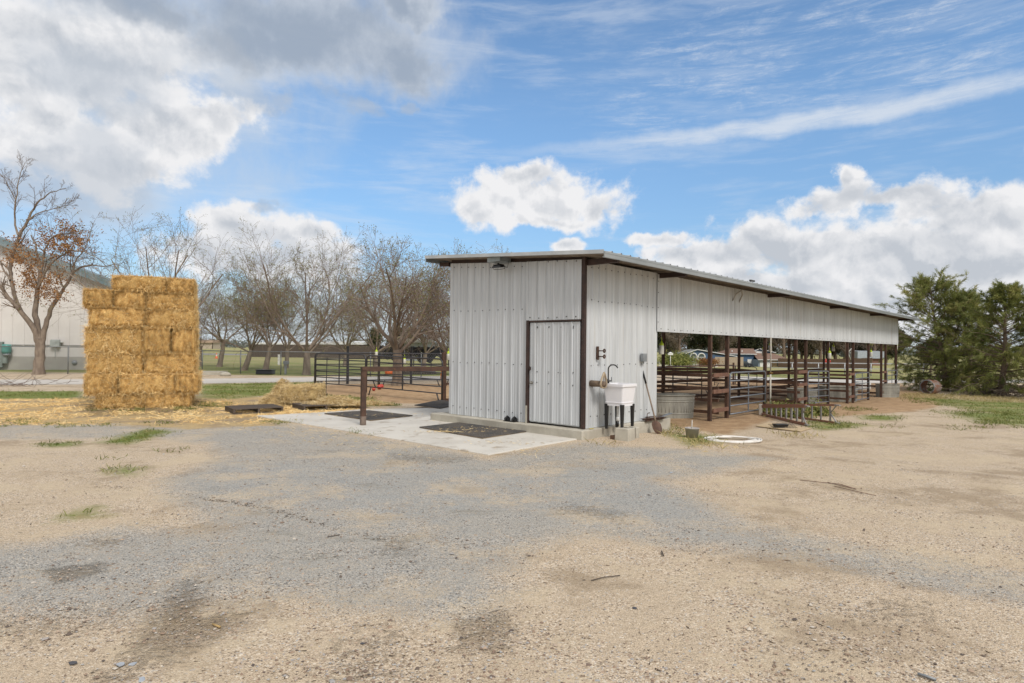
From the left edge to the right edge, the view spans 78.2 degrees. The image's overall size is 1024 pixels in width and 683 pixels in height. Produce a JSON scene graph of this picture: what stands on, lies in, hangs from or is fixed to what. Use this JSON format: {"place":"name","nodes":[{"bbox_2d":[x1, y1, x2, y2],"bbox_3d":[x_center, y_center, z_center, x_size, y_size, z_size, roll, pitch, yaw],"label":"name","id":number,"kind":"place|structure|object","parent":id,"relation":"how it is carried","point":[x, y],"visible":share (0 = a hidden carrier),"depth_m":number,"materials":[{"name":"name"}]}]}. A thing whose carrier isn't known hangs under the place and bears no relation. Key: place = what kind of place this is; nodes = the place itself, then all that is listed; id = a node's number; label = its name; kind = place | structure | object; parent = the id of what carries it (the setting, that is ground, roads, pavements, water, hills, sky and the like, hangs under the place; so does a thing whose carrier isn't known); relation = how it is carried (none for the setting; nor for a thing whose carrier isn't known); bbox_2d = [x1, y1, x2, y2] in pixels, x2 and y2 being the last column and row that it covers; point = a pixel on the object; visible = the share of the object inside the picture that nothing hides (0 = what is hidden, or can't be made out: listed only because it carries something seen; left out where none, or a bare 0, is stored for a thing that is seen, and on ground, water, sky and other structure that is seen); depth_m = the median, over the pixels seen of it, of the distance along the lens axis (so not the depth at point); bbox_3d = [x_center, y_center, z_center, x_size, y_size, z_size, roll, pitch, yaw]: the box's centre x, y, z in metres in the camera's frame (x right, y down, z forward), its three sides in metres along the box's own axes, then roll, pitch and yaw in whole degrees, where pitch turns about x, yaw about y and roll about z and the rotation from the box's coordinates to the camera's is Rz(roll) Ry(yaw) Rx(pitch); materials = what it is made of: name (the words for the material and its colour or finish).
{"place":"outdoors","nodes":[
{"label":"outdoors","id":0,"kind":"place"},
{"bbox_2d":[0,236,111,369],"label":"metal barn","id":1,"kind":"structure","parent":0,"point":[15,329],"depth_m":40.26,"materials":[{"name":"paint"}]},
{"bbox_2d":[0,376,1021,384],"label":"road","id":2,"kind":"structure","parent":0,"point":[230,380],"depth_m":31.14,"materials":[{"name":"asphalt"}]},
{"bbox_2d":[0,347,1023,682],"bbox_3d":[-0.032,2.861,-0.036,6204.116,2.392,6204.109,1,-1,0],"label":"ground","id":3,"kind":"structure","parent":0,"point":[448,483],"depth_m":5.35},
{"bbox_2d":[0,372,78,386],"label":"brush pile","id":4,"kind":"object","parent":3,"relation":"on","point":[13,384],"visible":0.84,"depth_m":24.37,"materials":[{"name":"brown plant"}]},
{"bbox_2d":[0,346,86,373],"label":"chain link fence","id":5,"kind":"object","parent":3,"relation":"on","point":[67,363],"visible":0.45,"depth_m":34.58,"materials":[{"name":"metal"}]},
{"bbox_2d":[0,149,130,374],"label":"bare tree","id":6,"kind":"object","parent":3,"relation":"on","point":[39,335],"visible":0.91,"depth_m":33.96,"materials":[{"name":"brown plant"}]},
{"bbox_2d":[93,392,146,408],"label":"hay bale","id":7,"kind":"object","parent":3,"relation":"on","point":[118,401],"visible":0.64,"depth_m":16.39,"materials":[{"name":"plant"}]},
{"bbox_2d":[81,372,119,398],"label":"hay bale","id":8,"kind":"object","parent":7,"relation":"on","point":[97,383],"visible":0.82,"depth_m":16.16,"materials":[{"name":"plant"}]},
{"bbox_2d":[0,198,248,328],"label":"bare tree","id":9,"kind":"object","parent":3,"relation":"on","point":[207,295],"visible":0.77,"depth_m":33.42,"materials":[{"name":"brown plant"}]},
{"bbox_2d":[140,390,194,407],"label":"hay bale","id":10,"kind":"object","parent":3,"relation":"on","point":[164,400],"visible":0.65,"depth_m":16.87,"materials":[{"name":"plant"}]},
{"bbox_2d":[115,368,177,396],"bbox_3d":[-9.868,1.142,17.163,1.612,0.884,1.798,1,-2,-26],"label":"hay bale","id":11,"kind":"object","parent":10,"relation":"on","point":[143,383],"visible":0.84,"depth_m":16.63,"materials":[{"name":"plant"}]},
{"bbox_2d":[82,350,145,375],"bbox_3d":[-10.569,0.598,16.928,1.567,0.935,1.798,2,-1,-26],"label":"hay bale","id":12,"kind":"object","parent":11,"relation":"on","point":[103,363],"visible":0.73,"depth_m":16.39,"materials":[{"name":"plant"}]},
{"bbox_2d":[78,323,145,358],"bbox_3d":[-10.578,-0.013,16.911,1.632,1.158,1.798,1,-1,-25],"label":"hay bale","id":13,"kind":"object","parent":12,"relation":"on","point":[121,341],"visible":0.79,"depth_m":16.37,"materials":[{"name":"plant"}]},
{"bbox_2d":[86,304,145,332],"bbox_3d":[-10.504,-0.597,16.893,1.503,0.860,1.782,0,-1,-26],"label":"hay bale","id":14,"kind":"object","parent":13,"relation":"on","point":[105,317],"visible":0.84,"depth_m":16.35,"materials":[{"name":"plant"}]},
{"bbox_2d":[82,286,114,310],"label":"hay bale","id":15,"kind":"object","parent":14,"relation":"on","point":[95,298],"visible":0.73,"depth_m":16.14,"materials":[{"name":"plant"}]},
{"bbox_2d":[113,289,146,312],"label":"hay bale","id":16,"kind":"object","parent":14,"relation":"on","point":[129,299],"visible":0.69,"depth_m":16.49,"materials":[{"name":"plant"}]},
{"bbox_2d":[108,271,168,293],"bbox_3d":[-10.003,-1.520,17.052,1.503,0.682,1.735,0,-1,-25],"label":"hay bale","id":17,"kind":"object","parent":16,"relation":"on","point":[136,283],"visible":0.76,"depth_m":16.57,"materials":[{"name":"plant"}]},
{"bbox_2d":[142,351,199,378],"bbox_3d":[-9.428,0.630,17.483,1.492,0.946,1.782,1,0,-27],"label":"hay bale","id":18,"kind":"object","parent":11,"relation":"on","point":[174,364],"visible":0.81,"depth_m":16.96,"materials":[{"name":"plant"}]},
{"bbox_2d":[142,324,171,358],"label":"hay bale","id":19,"kind":"object","parent":18,"relation":"on","point":[156,340],"visible":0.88,"depth_m":16.74,"materials":[{"name":"plant"}]},
{"bbox_2d":[171,324,197,357],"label":"hay bale","id":20,"kind":"object","parent":18,"relation":"on","point":[182,342],"visible":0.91,"depth_m":17.10,"materials":[{"name":"plant"}]},
{"bbox_2d":[143,306,199,332],"bbox_3d":[-9.372,-0.608,17.451,1.502,0.854,1.735,1,-1,-25],"label":"hay bale","id":21,"kind":"object","parent":20,"relation":"on","point":[172,318],"visible":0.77,"depth_m":16.97,"materials":[{"name":"plant"}]},
{"bbox_2d":[145,289,199,311],"bbox_3d":[-9.400,-1.084,17.450,1.436,0.812,1.823,2,0,-27],"label":"hay bale","id":22,"kind":"object","parent":21,"relation":"on","point":[165,300],"visible":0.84,"depth_m":16.93,"materials":[{"name":"plant"}]},
{"bbox_2d":[166,275,196,295],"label":"hay bale","id":23,"kind":"object","parent":22,"relation":"on","point":[180,285],"visible":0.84,"depth_m":17.02,"materials":[{"name":"plant"}]},
{"bbox_2d":[174,370,200,397],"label":"hay bale","id":24,"kind":"object","parent":10,"relation":"on","point":[187,383],"visible":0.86,"depth_m":17.00,"materials":[{"name":"plant"}]},
{"bbox_2d":[0,401,380,516],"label":"weed tufts","id":25,"kind":"object","parent":3,"relation":"on","point":[159,421],"visible":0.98,"depth_m":12.67,"materials":[{"name":"green plant"}]},
{"bbox_2d":[0,397,387,425],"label":"loose straw litter","id":26,"kind":"object","parent":3,"relation":"on","point":[184,415],"visible":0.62,"depth_m":15.66,"materials":[{"name":"plant"}]},
{"bbox_2d":[0,381,400,405],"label":"grass strips","id":27,"kind":"object","parent":3,"relation":"on","point":[216,393],"depth_m":21.58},
{"bbox_2d":[197,276,261,366],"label":"bare tree","id":28,"kind":"object","parent":3,"relation":"on","point":[223,345],"visible":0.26,"depth_m":48.78,"materials":[{"name":"brown plant"}]},
{"bbox_2d":[225,404,283,413],"bbox_3d":[-6.584,1.719,16.093,1.200,0.133,1.000,1,-1,-36],"label":"wooden pallet","id":29,"kind":"object","parent":3,"relation":"on","point":[256,408],"visible":0.93,"depth_m":15.97,"materials":[{"name":"brown wood"}]},
{"bbox_2d":[198,274,317,370],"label":"bare tree","id":30,"kind":"object","parent":3,"relation":"on","point":[251,348],"visible":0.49,"depth_m":42.32,"materials":[{"name":"brown plant"}]},
{"bbox_2d":[198,350,319,375],"bbox_3d":[-15.391,1.276,37.401,9.452,1.510,0.064,0,-1,19],"label":"chain link fence","id":31,"kind":"object","parent":3,"relation":"on","point":[280,353],"visible":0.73,"depth_m":37.32,"materials":[{"name":"metal"}]},
{"bbox_2d":[209,256,316,368],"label":"bare tree","id":32,"kind":"object","parent":3,"relation":"on","point":[289,309],"visible":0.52,"depth_m":42.02,"materials":[{"name":"brown plant"}]},
{"bbox_2d":[250,392,290,405],"bbox_3d":[-6.810,1.640,17.762,1.410,0.487,1.163,1,-1,-17],"label":"straw heap","id":33,"kind":"object","parent":3,"relation":"on","point":[271,398],"visible":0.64,"depth_m":17.63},
{"bbox_2d":[268,378,290,396],"bbox_3d":[-7.121,1.503,19.650,1.535,0.828,1.264,1,-1,-11],"label":"straw heap","id":34,"kind":"object","parent":3,"relation":"on","point":[277,387],"visible":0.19,"depth_m":19.51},
{"bbox_2d":[253,278,333,367],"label":"bare tree","id":35,"kind":"object","parent":3,"relation":"on","point":[287,349],"visible":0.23,"depth_m":48.35,"materials":[{"name":"brown plant"}]},
{"bbox_2d":[278,380,325,404],"bbox_3d":[-5.937,1.447,17.965,1.448,0.743,0.910,-1,3,-14],"label":"hay pile","id":36,"kind":"object","parent":3,"relation":"on","point":[297,393],"visible":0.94,"depth_m":17.69,"materials":[{"name":"plant"}]},
{"bbox_2d":[199,216,405,374],"bbox_3d":[-12.291,-2.869,36.641,10.692,9.893,9.959,1,-1,-33],"label":"bare tree","id":37,"kind":"object","parent":3,"relation":"on","point":[312,346],"visible":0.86,"depth_m":36.21,"materials":[{"name":"brown plant"}]},
{"bbox_2d":[251,344,383,357],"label":"board fence","id":38,"kind":"object","parent":3,"relation":"on","point":[281,347],"visible":0.36,"depth_m":93.59,"materials":[{"name":"wood"}]},
{"bbox_2d":[292,402,347,410],"bbox_3d":[-5.195,1.746,17.064,1.200,0.133,1.000,1,-1,-36],"label":"wooden pallet","id":39,"kind":"object","parent":3,"relation":"on","point":[301,406],"visible":0.55,"depth_m":16.72,"materials":[{"name":"brown wood"}]},
{"bbox_2d":[303,393,371,406],"bbox_3d":[-4.818,1.591,17.246,2.066,0.459,1.280,1,-1,-20],"label":"straw heap","id":40,"kind":"object","parent":39,"relation":"on","point":[342,401],"visible":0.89,"depth_m":17.06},
{"bbox_2d":[314,353,365,387],"bbox_3d":[-6.351,1.160,23.165,2.940,1.468,0.050,0,-1,36],"label":"corral panel","id":41,"kind":"object","parent":3,"relation":"on","point":[339,366],"visible":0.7,"depth_m":23.15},
{"bbox_2d":[308,291,375,365],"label":"bare tree","id":42,"kind":"object","parent":3,"relation":"on","point":[347,342],"visible":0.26,"depth_m":53.08,"materials":[{"name":"brown plant"}]},
{"bbox_2d":[315,352,378,386],"bbox_3d":[-6.689,1.176,25.718,2.748,1.452,0.050,1,-1,-39],"label":"corral panel","id":43,"kind":"object","parent":3,"relation":"on","point":[348,369],"visible":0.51,"depth_m":25.64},
{"bbox_2d":[316,269,440,371],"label":"bare tree","id":44,"kind":"object","parent":3,"relation":"on","point":[365,340],"visible":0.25,"depth_m":42.48,"materials":[{"name":"brown plant"}]},
{"bbox_2d":[320,352,448,376],"bbox_3d":[-5.652,1.364,35.624,10.551,1.510,0.064,1,-1,3],"label":"chain link fence","id":45,"kind":"object","parent":3,"relation":"on","point":[377,365],"visible":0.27,"depth_m":35.72,"materials":[{"name":"metal"}]},
{"bbox_2d":[366,355,442,399],"bbox_3d":[-3.680,1.219,21.199,3.662,1.490,0.050,0,-1,36],"label":"corral panel","id":46,"kind":"object","parent":3,"relation":"on","point":[402,376],"visible":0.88,"depth_m":21.01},
{"bbox_2d":[328,224,480,385],"bbox_3d":[-4.066,-1.392,28.076,8.066,6.911,8.818,1,-1,0],"label":"bare tree","id":47,"kind":"object","parent":3,"relation":"on","point":[419,302],"visible":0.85,"depth_m":27.16,"materials":[{"name":"brown plant"}]},
{"bbox_2d":[379,353,441,385],"bbox_3d":[-4.328,1.219,27.169,2.821,1.452,0.050,1,-1,-25],"label":"corral panel","id":48,"kind":"object","parent":3,"relation":"on","point":[411,374],"visible":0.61,"depth_m":27.11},
{"bbox_2d":[378,345,448,365],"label":"shade cloth pen","id":49,"kind":"object","parent":3,"relation":"on","point":[428,355],"visible":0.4,"depth_m":45.87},
{"bbox_2d":[256,407,576,454],"bbox_3d":[-0.203,1.945,15.818,7.692,0.220,9.073,0,-1,42],"label":"concrete apron","id":50,"kind":"object","parent":3,"relation":"on","point":[392,428],"visible":0.26,"depth_m":12.32,"materials":[{"name":"concrete"}]},
{"bbox_2d":[325,410,412,420],"bbox_3d":[-3.425,1.777,15.273,1.979,0.024,1.340,0,-1,43],"label":"rubber mat","id":51,"kind":"object","parent":50,"relation":"on","point":[371,415],"visible":0.92,"depth_m":15.15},
{"bbox_2d":[360,366,448,424],"bbox_3d":[-2.334,1.185,13.933,2.088,1.270,0.104,1,-1,-33],"label":"hitching rail","id":52,"kind":"object","parent":50,"relation":"on","point":[363,388],"visible":0.86,"depth_m":13.40,"materials":[{"name":"metal"}]},
{"bbox_2d":[415,400,448,408],"bbox_3d":[-2.083,1.828,18.441,1.093,0.024,2.506,0,-1,16],"label":"rubber mat","id":53,"kind":"object","parent":50,"relation":"on","point":[439,404],"visible":0.68,"depth_m":18.12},
{"bbox_2d":[420,422,525,438],"bbox_3d":[-0.817,1.777,12.737,2.087,0.024,1.342,0,-1,44],"label":"rubber mat","id":54,"kind":"object","parent":50,"relation":"on","point":[489,433],"visible":0.94,"depth_m":12.59,"materials":[{"name":"rubber"}]},
{"bbox_2d":[392,279,449,365],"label":"bare tree","id":55,"kind":"object","parent":3,"relation":"on","point":[425,349],"visible":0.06,"depth_m":45.22,"materials":[{"name":"brown plant"}]},
{"bbox_2d":[360,239,511,352],"bbox_3d":[-3.335,-1.568,32.475,7.735,7.424,10.441,1,-1,-40],"label":"bare tree","id":56,"kind":"object","parent":3,"relation":"on","point":[443,348],"visible":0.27,"depth_m":30.24,"materials":[{"name":"brown plant"}]},
{"bbox_2d":[440,352,448,400],"bbox_3d":[-1.277,1.180,21.177,2.468,1.620,0.161,1,-1,-30],"label":"rusty gate post","id":57,"kind":"object","parent":3,"relation":"on","point":[444,357],"visible":0.38,"depth_m":20.59,"materials":[{"name":"metal"}]},
{"bbox_2d":[165,418,748,457],"bbox_3d":[-1.718,1.803,12.200,12.068,0.228,5.657,1,-1,0],"label":"stray straw","id":58,"kind":"object","parent":3,"relation":"on","point":[469,452],"visible":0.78,"depth_m":11.38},
{"bbox_2d":[0,439,1023,682],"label":"loose stones","id":59,"kind":"object","parent":3,"relation":"on","point":[995,668],"visible":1,"depth_m":3.85,"materials":[{"name":"gravel"}]},
{"bbox_2d":[203,336,1014,355],"bbox_3d":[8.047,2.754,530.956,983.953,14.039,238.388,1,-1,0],"label":"woods","id":60,"kind":"object","parent":3,"relation":"on","point":[242,344],"visible":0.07,"depth_m":470.85,"materials":[{"name":"green plant"}]},
{"bbox_2d":[615,426,634,441],"bbox_3d":[2.103,1.732,11.735,0.280,0.295,0.299,0,-1,37],"label":"concrete block","id":61,"kind":"object","parent":3,"relation":"on","point":[626,433],"depth_m":11.64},
{"bbox_2d":[604,364,636,428],"bbox_3d":[2.055,1.050,12.038,0.480,1.230,0.500,0,-1,42],"label":"utility sink","id":62,"kind":"object","parent":61,"relation":"on","point":[617,395],"visible":0.93,"depth_m":11.93,"materials":[{"name":"white plastic"}]},
{"bbox_2d":[643,370,661,433],"bbox_3d":[2.922,1.232,13.306,0.498,1.403,0.109,0,-1,38],"label":"shovel","id":63,"kind":"object","parent":3,"relation":"on","point":[656,426],"visible":0.96,"depth_m":13.21,"materials":[{"name":"brown wood"}]},
{"bbox_2d":[425,249,920,439],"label":"metal stable","id":64,"kind":"structure","parent":3,"relation":"on","point":[530,332],"depth_m":13.44,"materials":[{"name":"grey metal"}]},
{"bbox_2d":[529,322,580,426],"bbox_3d":[0.808,0.621,12.360,1.255,1.998,0.117,0,-1,42],"label":"door","id":65,"kind":"structure","parent":64,"relation":"in","point":[555,347],"depth_m":12.34,"materials":[{"name":"white metal"}]},
{"bbox_2d":[589,372,607,388],"bbox_3d":[1.625,0.729,11.950,0.324,0.323,0.238,0,-1,42],"label":"saddle rack","id":66,"kind":"object","parent":64,"relation":"attached to","point":[600,383],"visible":1,"depth_m":11.88,"materials":[{"name":"beige wood"}]},
{"bbox_2d":[729,370,765,414],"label":"pipe gate","id":67,"kind":"structure","parent":64,"relation":"attached to","point":[748,387],"depth_m":17.52,"materials":[{"name":"grey metal"}]},
{"bbox_2d":[807,370,829,403],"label":"pipe gate","id":68,"kind":"structure","parent":64,"relation":"attached to","point":[818,383],"depth_m":22.20,"materials":[{"name":"grey metal"}]},
{"bbox_2d":[854,372,869,400],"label":"pipe gate","id":69,"kind":"structure","parent":64,"relation":"attached to","point":[862,383],"depth_m":26.51,"materials":[{"name":"grey metal"}]},
{"bbox_2d":[659,332,689,353],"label":"tree","id":70,"kind":"object","parent":3,"relation":"on","point":[675,337],"visible":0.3,"depth_m":179.85,"materials":[{"name":"brown plant"}]},
{"bbox_2d":[656,393,694,417],"bbox_3d":[4.181,1.708,16.833,1.402,0.614,0.802,1,-1,1],"label":"water trough","id":71,"kind":"object","parent":3,"relation":"on","point":[679,405],"visible":0.7,"depth_m":16.49,"materials":[{"name":"metal"}]},
{"bbox_2d":[657,348,701,365],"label":"conifer bush","id":72,"kind":"object","parent":3,"relation":"on","point":[679,359],"visible":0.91,"depth_m":126.59,"materials":[{"name":"green plant"}]},
{"bbox_2d":[657,372,718,413],"bbox_3d":[4.239,1.384,17.582,3.180,1.040,0.050,0,-1,42],"label":"rail fence","id":73,"kind":"object","parent":3,"relation":"on","point":[688,387],"visible":0.36,"depth_m":16.96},
{"bbox_2d":[685,420,699,437],"bbox_3d":[3.597,1.748,12.596,0.290,0.360,0.290,1,-1,-17],"label":"bucket","id":74,"kind":"object","parent":3,"relation":"on","point":[691,431],"visible":0.82,"depth_m":12.49,"materials":[{"name":"grey plastic"}]},
{"bbox_2d":[680,333,722,349],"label":"tree","id":75,"kind":"object","parent":3,"relation":"on","point":[698,341],"visible":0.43,"depth_m":187.25,"materials":[{"name":"green plant"}]},
{"bbox_2d":[678,349,736,366],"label":"blue house","id":76,"kind":"structure","parent":3,"relation":"on","point":[703,353],"depth_m":149.98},
{"bbox_2d":[713,335,744,350],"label":"tree","id":77,"kind":"object","parent":3,"relation":"on","point":[721,345],"visible":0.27,"depth_m":183.09,"materials":[{"name":"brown plant"}]},
{"bbox_2d":[715,357,742,367],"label":"board fence","id":78,"kind":"object","parent":3,"relation":"on","point":[731,359],"visible":0.48,"depth_m":137.95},
{"bbox_2d":[704,435,761,442],"bbox_3d":[4.346,1.919,12.358,1.166,0.068,0.811,1,-1,-9],"label":"hose","id":79,"kind":"object","parent":3,"relation":"on","point":[754,440],"visible":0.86,"depth_m":12.25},
{"bbox_2d":[657,368,823,396],"bbox_3d":[8.714,1.618,24.978,0.060,1.326,23.460,0,-1,42],"label":"rail fence","id":80,"kind":"object","parent":3,"relation":"on","point":[696,395],"visible":0.31,"depth_m":23.68,"materials":[{"name":"metal"}]},
{"bbox_2d":[715,348,785,366],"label":"blue house","id":81,"kind":"structure","parent":3,"relation":"on","point":[754,357],"depth_m":154.97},
{"bbox_2d":[741,336,762,349],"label":"tree","id":82,"kind":"object","parent":3,"relation":"on","point":[751,343],"visible":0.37,"depth_m":197.19,"materials":[{"name":"green plant"}]},
{"bbox_2d":[712,369,799,402],"bbox_3d":[8.490,1.546,22.230,3.180,1.040,0.050,0,-1,42],"label":"rail fence","id":83,"kind":"object","parent":3,"relation":"on","point":[761,390],"visible":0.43,"depth_m":22.04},
{"bbox_2d":[755,337,801,357],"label":"tree","id":84,"kind":"object","parent":3,"relation":"on","point":[778,345],"visible":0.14,"depth_m":184.37,"materials":[{"name":"brown plant"}]},
{"bbox_2d":[756,422,810,431],"bbox_3d":[6.336,1.995,14.735,0.903,0.018,1.403,1,-1,-34],"label":"plywood sheet","id":85,"kind":"object","parent":3,"relation":"on","point":[766,425],"visible":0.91,"depth_m":14.40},
{"bbox_2d":[757,397,835,418],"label":"leafy weeds","id":86,"kind":"object","parent":3,"relation":"on","point":[816,411],"visible":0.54,"depth_m":17.46,"materials":[{"name":"green plant"}]},
{"bbox_2d":[759,404,840,425],"bbox_3d":[7.509,1.795,16.562,1.087,0.529,3.050,1,-1,-3],"label":"step ladder","id":87,"kind":"object","parent":3,"relation":"on","point":[790,406],"visible":0.99,"depth_m":16.08,"materials":[{"name":"metal"}]},
{"bbox_2d":[786,388,816,403],"bbox_3d":[10.711,2.005,23.284,1.052,0.534,0.702,1,-1,-2],"label":"water trough","id":88,"kind":"object","parent":3,"relation":"on","point":[801,394],"visible":0.57,"depth_m":22.99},
{"bbox_2d":[587,390,1023,448],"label":"grass","id":89,"kind":"structure","parent":3,"relation":"on","point":[964,396],"depth_m":27.96,"materials":[{"name":"plant"}]},
{"bbox_2d":[769,373,845,399],"bbox_3d":[12.469,1.850,26.581,3.180,1.040,0.050,0,-1,42],"label":"rail fence","id":90,"kind":"object","parent":3,"relation":"on","point":[834,390],"visible":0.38,"depth_m":26.23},
{"bbox_2d":[802,340,826,358],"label":"tree","id":91,"kind":"object","parent":3,"relation":"on","point":[819,347],"visible":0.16,"depth_m":179.87,"materials":[{"name":"brown plant"}]},
{"bbox_2d":[778,358,872,367],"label":"board fence","id":92,"kind":"object","parent":3,"relation":"on","point":[820,361],"visible":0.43,"depth_m":133.51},
{"bbox_2d":[817,385,858,401],"bbox_3d":[13.755,2.197,26.641,1.552,0.634,0.752,1,-1,-2],"label":"water trough","id":93,"kind":"object","parent":3,"relation":"on","point":[838,394],"visible":0.44,"depth_m":26.31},
{"bbox_2d":[662,395,1023,443],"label":"grass patches","id":94,"kind":"object","parent":3,"relation":"on","point":[994,420],"depth_m":18.15,"materials":[{"name":"plant"}]},
{"bbox_2d":[830,341,860,358],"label":"tree","id":95,"kind":"object","parent":3,"relation":"on","point":[838,345],"visible":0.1,"depth_m":184.41,"materials":[{"name":"brown plant"}]},
{"bbox_2d":[815,370,882,393],"bbox_3d":[16.214,1.947,30.675,3.180,1.040,0.050,0,-1,42],"label":"rail fence","id":96,"kind":"object","parent":3,"relation":"on","point":[851,379],"visible":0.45,"depth_m":30.32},
{"bbox_2d":[840,350,883,365],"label":"shed","id":97,"kind":"structure","parent":3,"relation":"on","point":[863,354],"depth_m":179.25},
{"bbox_2d":[767,362,960,375],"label":"pipe rail fence","id":98,"kind":"object","parent":3,"relation":"on","point":[844,368],"visible":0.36,"depth_m":47.95,"materials":[{"name":"brown metal"}]},
{"bbox_2d":[875,383,899,397],"bbox_3d":[17.506,2.280,29.392,1.002,0.614,0.652,1,-1,-2],"label":"water trough","id":99,"kind":"object","parent":3,"relation":"on","point":[890,390],"visible":0.99,"depth_m":29.11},
{"bbox_2d":[879,329,914,364],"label":"tree","id":100,"kind":"object","parent":3,"relation":"on","point":[892,353],"visible":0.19,"depth_m":187.30,"materials":[{"name":"green plant"}]},
{"bbox_2d":[920,379,940,393],"bbox_3d":[21.177,2.290,31.907,0.610,0.757,0.744,1,-1,-28],"label":"culvert pipe","id":101,"kind":"object","parent":3,"relation":"on","point":[936,384],"visible":0.94,"depth_m":31.78,"materials":[{"name":"orange metal"}]},
{"bbox_2d":[870,265,1008,390],"bbox_3d":[23.828,-0.455,35.027,6.662,7.589,6.364,1,-1,-21],"label":"evergreen tree","id":102,"kind":"object","parent":3,"relation":"on","point":[926,288],"visible":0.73,"depth_m":35.04,"materials":[{"name":"green plant"}]},
{"bbox_2d":[921,286,1019,391],"bbox_3d":[25.022,0.109,34.520,5.038,6.566,4.868,0,-1,35],"label":"evergreen tree","id":103,"kind":"object","parent":3,"relation":"on","point":[948,330],"visible":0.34,"depth_m":34.21,"materials":[{"name":"green plant"}]},
{"bbox_2d":[930,372,1023,396],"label":"brush pile","id":104,"kind":"object","parent":3,"relation":"on","point":[993,391],"visible":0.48,"depth_m":31.11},
{"bbox_2d":[943,278,1023,396],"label":"evergreen tree","id":105,"kind":"object","parent":3,"relation":"on","point":[1011,298],"visible":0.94,"depth_m":30.86,"materials":[{"name":"green plant"}]},
{"bbox_2d":[0,0,1023,350],"label":"sky","id":106,"kind":"structure","parent":0,"point":[839,150],"materials":[{"name":"blue"}]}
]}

